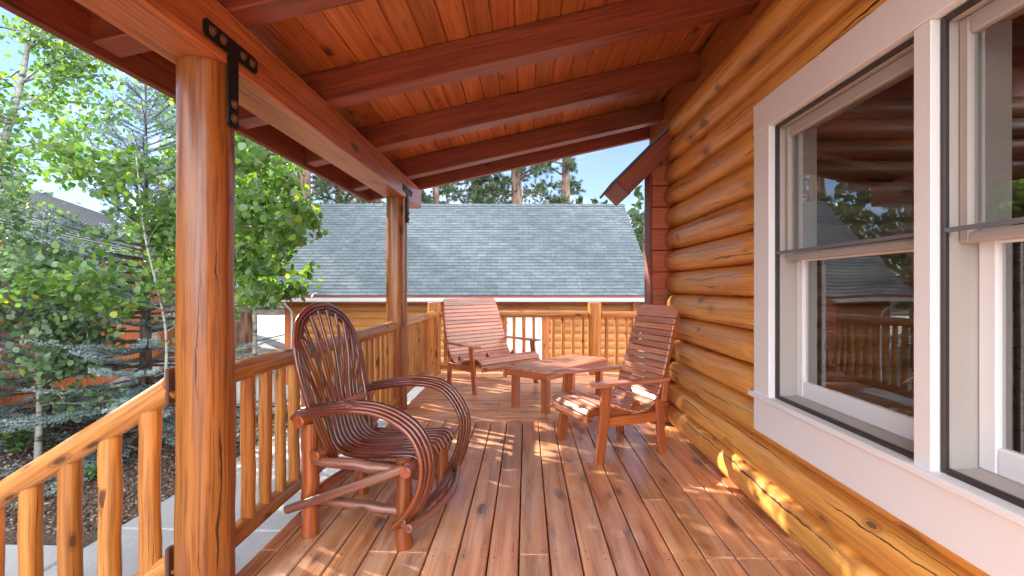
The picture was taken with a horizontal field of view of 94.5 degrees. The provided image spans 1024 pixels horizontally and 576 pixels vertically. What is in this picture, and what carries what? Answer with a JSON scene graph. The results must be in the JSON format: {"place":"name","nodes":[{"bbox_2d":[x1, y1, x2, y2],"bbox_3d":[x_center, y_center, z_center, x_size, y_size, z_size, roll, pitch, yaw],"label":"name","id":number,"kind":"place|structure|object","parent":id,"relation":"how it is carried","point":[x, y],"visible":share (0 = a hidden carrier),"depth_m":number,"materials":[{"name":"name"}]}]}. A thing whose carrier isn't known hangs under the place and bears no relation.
{"place":"outdoors","nodes":[
{"label":"outdoors","id":0,"kind":"place"},
{"bbox_2d":[5,402,409,575],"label":"concrete path","id":1,"kind":"structure","parent":0,"point":[254,543],"depth_m":3.35,"materials":[{"name":"grey concrete"}]},
{"bbox_2d":[0,7,648,226],"label":"sky","id":2,"kind":"structure","parent":0,"point":[597,169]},
{"bbox_2d":[0,290,664,547],"bbox_3d":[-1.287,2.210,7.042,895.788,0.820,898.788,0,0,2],"label":"ground","id":3,"kind":"structure","parent":0,"point":[48,538],"depth_m":4.41,"materials":[{"name":"soil"}]},
{"bbox_2d":[0,416,60,457],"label":"shrub","id":4,"kind":"object","parent":3,"relation":"on","point":[15,442],"visible":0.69,"depth_m":5.00,"materials":[{"name":"green plant"}]},
{"bbox_2d":[0,400,115,477],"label":"gravel","id":5,"kind":"structure","parent":3,"relation":"on","point":[28,454],"depth_m":5.47,"materials":[{"name":"brown gravel"}]},
{"bbox_2d":[0,212,138,450],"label":"blue spruce","id":6,"kind":"object","parent":3,"relation":"on","point":[17,407],"visible":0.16,"depth_m":5.78,"materials":[{"name":"green plant"}]},
{"bbox_2d":[0,180,174,418],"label":"neighbour house","id":7,"kind":"structure","parent":3,"relation":"on","point":[89,217],"depth_m":10.53,"materials":[{"name":"red wood"}]},
{"bbox_2d":[0,14,175,429],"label":"aspen tree","id":8,"kind":"object","parent":3,"relation":"on","point":[51,71],"visible":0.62,"depth_m":6.04,"materials":[{"name":"green plant"}]},
{"bbox_2d":[0,406,300,533],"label":"mulch","id":9,"kind":"object","parent":3,"relation":"on","point":[164,455],"visible":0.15,"depth_m":4.30,"materials":[{"name":"brown plant"}]},
{"bbox_2d":[0,163,154,459],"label":"aspen tree","id":10,"kind":"object","parent":9,"relation":"on","point":[43,321],"visible":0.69,"depth_m":4.76,"materials":[{"name":"green plant"}]},
{"bbox_2d":[83,462,96,481],"bbox_3d":[-3.918,1.714,4.482,0.296,0.217,0.302,0,0,2],"label":"shrub","id":11,"kind":"object","parent":9,"relation":"on","point":[92,472],"visible":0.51,"depth_m":4.41,"materials":[{"name":"green plant"}]},
{"bbox_2d":[0,115,240,415],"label":"aspen tree","id":12,"kind":"object","parent":9,"relation":"on","point":[112,179],"visible":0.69,"depth_m":4.23,"materials":[{"name":"green plant"}]},
{"bbox_2d":[163,130,286,289],"bbox_3d":[-4.425,-1.144,7.450,1.794,6.040,2.143,0,0,-34],"label":"aspen tree","id":13,"kind":"object","parent":9,"relation":"on","point":[241,138],"visible":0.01,"depth_m":7.38,"materials":[{"name":"green plant"}]},
{"bbox_2d":[0,76,300,506],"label":"blue spruce","id":14,"kind":"object","parent":3,"relation":"on","point":[146,343],"visible":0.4,"depth_m":5.06,"materials":[{"name":"green plant"}]},
{"bbox_2d":[110,76,251,280],"bbox_3d":[-6.180,-1.781,9.035,2.382,7.719,2.271,0,0,2],"label":"aspen tree","id":15,"kind":"object","parent":3,"relation":"on","point":[169,152],"visible":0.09,"depth_m":8.87,"materials":[{"name":"green plant"}]},
{"bbox_2d":[174,56,235,575],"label":"porch post","id":16,"kind":"object","parent":3,"relation":"on","point":[205,489],"visible":0.96,"depth_m":1.91,"materials":[{"name":"brown wood"}]},
{"bbox_2d":[0,367,174,575],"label":"stair railing","id":17,"kind":"object","parent":16,"relation":"attached to","point":[63,461],"visible":0.94,"depth_m":1.97,"materials":[{"name":"brown wood"}]},
{"bbox_2d":[74,0,420,222],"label":"porch beam","id":18,"kind":"structure","parent":16,"relation":"on","point":[266,84],"depth_m":2.22,"materials":[{"name":"brown wood"}]},
{"bbox_2d":[0,0,760,202],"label":"porch roof","id":19,"kind":"structure","parent":18,"relation":"on","point":[424,94],"depth_m":2.96,"materials":[{"name":"brown wood"}]},
{"bbox_2d":[235,321,397,547],"bbox_3d":[-1.261,0.778,3.467,0.107,0.870,2.757,0,0,2],"label":"railing","id":20,"kind":"object","parent":16,"relation":"attached to","point":[377,343],"visible":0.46,"depth_m":2.60,"materials":[{"name":"brown wood"}]},
{"bbox_2d":[131,145,305,360],"bbox_3d":[-8.263,-3.315,13.861,4.791,12.219,5.871,0,0,-4],"label":"pine tree","id":21,"kind":"object","parent":3,"relation":"on","point":[243,329],"visible":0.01,"depth_m":13.58,"materials":[{"name":"green plant"}]},
{"bbox_2d":[161,146,285,256],"bbox_3d":[-11.962,-4.298,18.959,5.315,13.615,3.968,0,0,-15],"label":"pine tree","id":22,"kind":"object","parent":3,"relation":"on","point":[279,251],"depth_m":20.35,"materials":[{"name":"green plant"}]},
{"bbox_2d":[164,315,284,351],"bbox_3d":[-16.142,1.830,21.900,14.400,0.121,16.800,0,0,2],"label":"parking area","id":23,"kind":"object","parent":3,"relation":"on","point":[270,326],"visible":0.09,"depth_m":21.72,"materials":[{"name":"concrete"}]},
{"bbox_2d":[170,132,328,407],"bbox_3d":[-2.616,-0.153,4.977,1.320,3.953,1.350,0,0,2],"label":"aspen tree","id":24,"kind":"object","parent":3,"relation":"on","point":[280,213],"visible":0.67,"depth_m":4.84,"materials":[{"name":"green plant"}]},
{"bbox_2d":[260,146,365,259],"bbox_3d":[-9.632,-6.200,21.481,5.566,17.470,6.152,0,0,27],"label":"pine tree","id":25,"kind":"object","parent":3,"relation":"on","point":[320,184],"visible":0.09,"depth_m":21.65,"materials":[{"name":"green plant"}]},
{"bbox_2d":[311,177,358,205],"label":"pine tree","id":26,"kind":"object","parent":3,"relation":"on","point":[353,202],"depth_m":23.65,"materials":[{"name":"green plant"}]},
{"bbox_2d":[44,184,673,310],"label":"wood","id":27,"kind":"object","parent":3,"relation":"on","point":[632,213],"visible":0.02,"depth_m":42.61,"materials":[{"name":"plant"}]},
{"bbox_2d":[352,197,386,203],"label":"pine tree","id":28,"kind":"object","parent":3,"relation":"on","point":[376,201],"visible":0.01,"depth_m":29.64,"materials":[{"name":"green plant"}]},
{"bbox_2d":[421,182,464,203],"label":"pine tree","id":29,"kind":"object","parent":3,"relation":"on","point":[436,193],"visible":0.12,"depth_m":25.84,"materials":[{"name":"green plant"}]},
{"bbox_2d":[267,204,656,384],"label":"garage","id":30,"kind":"structure","parent":3,"relation":"on","point":[542,257],"depth_m":13.01,"materials":[{"name":"tile"}]},
{"bbox_2d":[507,317,541,359],"bbox_3d":[0.360,1.625,12.470,1.000,1.930,0.070,0,0,0],"label":"door","id":31,"kind":"structure","parent":30,"relation":"in","point":[538,321],"depth_m":12.43,"materials":[{"name":"paint"}]},
{"bbox_2d":[428,172,529,203],"bbox_3d":[-1.723,-5.130,21.754,5.060,15.882,5.592,0,0,-21],"label":"pine tree","id":32,"kind":"object","parent":3,"relation":"on","point":[473,195],"visible":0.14,"depth_m":20.47,"materials":[{"name":"green plant"}]},
{"bbox_2d":[476,160,556,203],"bbox_3d":[0.258,-3.998,20.161,3.968,13.615,5.315,0,0,-23],"label":"pine tree","id":33,"kind":"object","parent":3,"relation":"on","point":[515,194],"visible":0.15,"depth_m":20.41,"materials":[{"name":"green plant"}]},
{"bbox_2d":[236,371,830,575],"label":"deck","id":34,"kind":"structure","parent":3,"relation":"on","point":[636,504],"depth_m":2.63,"materials":[{"name":"brown wood"}]},
{"bbox_2d":[284,303,470,550],"bbox_3d":[-0.703,0.682,2.618,0.841,1.189,0.756,0,0,13],"label":"willow chair","id":35,"kind":"object","parent":34,"relation":"on","point":[362,440],"visible":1,"depth_m":2.44,"materials":[{"name":"brown wood"}]},
{"bbox_2d":[386,197,407,425],"bbox_3d":[-1.201,0.448,4.939,0.221,2.767,0.221,0,0,2],"label":"porch post","id":36,"kind":"object","parent":34,"relation":"on","point":[396,261],"visible":0.64,"depth_m":4.85,"materials":[{"name":"brown wood"}]},
{"bbox_2d":[407,311,435,393],"bbox_3d":[-1.181,0.779,5.981,0.112,0.868,1.907,0,0,2],"label":"railing","id":37,"kind":"object","parent":36,"relation":"attached to","point":[420,341],"visible":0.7,"depth_m":5.98,"materials":[{"name":"brown wood"}]},
{"bbox_2d":[428,302,440,376],"bbox_3d":[-1.152,1.000,7.018,0.202,1.561,0.198,0,0,2],"label":"newel post","id":38,"kind":"object","parent":34,"relation":"attached to","point":[435,306],"visible":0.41,"depth_m":6.94,"materials":[{"name":"brown wood"}]},
{"bbox_2d":[440,310,588,368],"bbox_3d":[0.030,0.777,6.983,2.177,0.871,0.115,0,0,2],"label":"railing","id":39,"kind":"object","parent":38,"relation":"attached to","point":[553,315],"visible":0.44,"depth_m":6.95,"materials":[{"name":"brown wood"}]},
{"bbox_2d":[440,298,540,394],"bbox_3d":[-0.269,0.711,6.157,1.136,1.126,0.946,0,0,-44],"label":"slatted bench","id":40,"kind":"object","parent":34,"relation":"on","point":[472,356],"visible":0.97,"depth_m":6.22,"materials":[{"name":"brown wood"}]},
{"bbox_2d":[507,354,606,413],"bbox_3d":[0.537,1.054,5.316,0.529,0.431,1.230,0,0,40],"label":"coffee table","id":41,"kind":"object","parent":34,"relation":"on","point":[542,370],"visible":0.93,"depth_m":5.01,"materials":[{"name":"brown wood"}]},
{"bbox_2d":[588,302,600,374],"bbox_3d":[1.212,1.000,6.948,0.199,1.560,0.200,0,0,2],"label":"newel post","id":42,"kind":"object","parent":34,"relation":"attached to","point":[594,330],"visible":0.53,"depth_m":6.86,"materials":[{"name":"brown wood"}]},
{"bbox_2d":[601,311,639,369],"bbox_3d":[2.411,0.779,6.910,2.212,0.872,0.113,0,0,2],"label":"railing","id":43,"kind":"object","parent":42,"relation":"attached to","point":[616,315],"visible":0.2,"depth_m":6.91,"materials":[{"name":"brown wood"}]},
{"bbox_2d":[546,304,680,464],"bbox_3d":[0.801,0.711,3.776,0.946,1.126,0.676,0,0,-22],"label":"slatted chair","id":44,"kind":"object","parent":34,"relation":"on","point":[618,404],"visible":1,"depth_m":3.71,"materials":[{"name":"brown wood"}]},
{"bbox_2d":[530,156,586,203],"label":"pine tree","id":45,"kind":"object","parent":3,"relation":"on","point":[566,183],"visible":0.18,"depth_m":24.76,"materials":[{"name":"green plant"}]},
{"bbox_2d":[632,215,643,339],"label":"pine tree","id":46,"kind":"object","parent":3,"relation":"on","point":[639,236],"visible":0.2,"depth_m":19.43,"materials":[{"name":"green plant"}]},
{"bbox_2d":[104,335,643,405],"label":"driveway","id":47,"kind":"structure","parent":0,"point":[278,344],"depth_m":11.93,"materials":[{"name":"concrete"}]},
{"bbox_2d":[599,0,1023,575],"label":"log cabin","id":48,"kind":"object","parent":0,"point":[833,225],"visible":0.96,"depth_m":2.38,"materials":[{"name":"brown wood"}]},
{"bbox_2d":[775,36,913,459],"bbox_3d":[1.457,-0.128,2.005,0.210,1.424,0.916,0,0,2],"label":"window","id":49,"kind":"structure","parent":48,"relation":"in","point":[797,254],"depth_m":2.39,"materials":[{"name":"paint"}]},
{"bbox_2d":[941,0,1023,508],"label":"window","id":50,"kind":"structure","parent":48,"relation":"in","point":[978,234],"depth_m":1.46,"materials":[{"name":"paint"}]}
]}

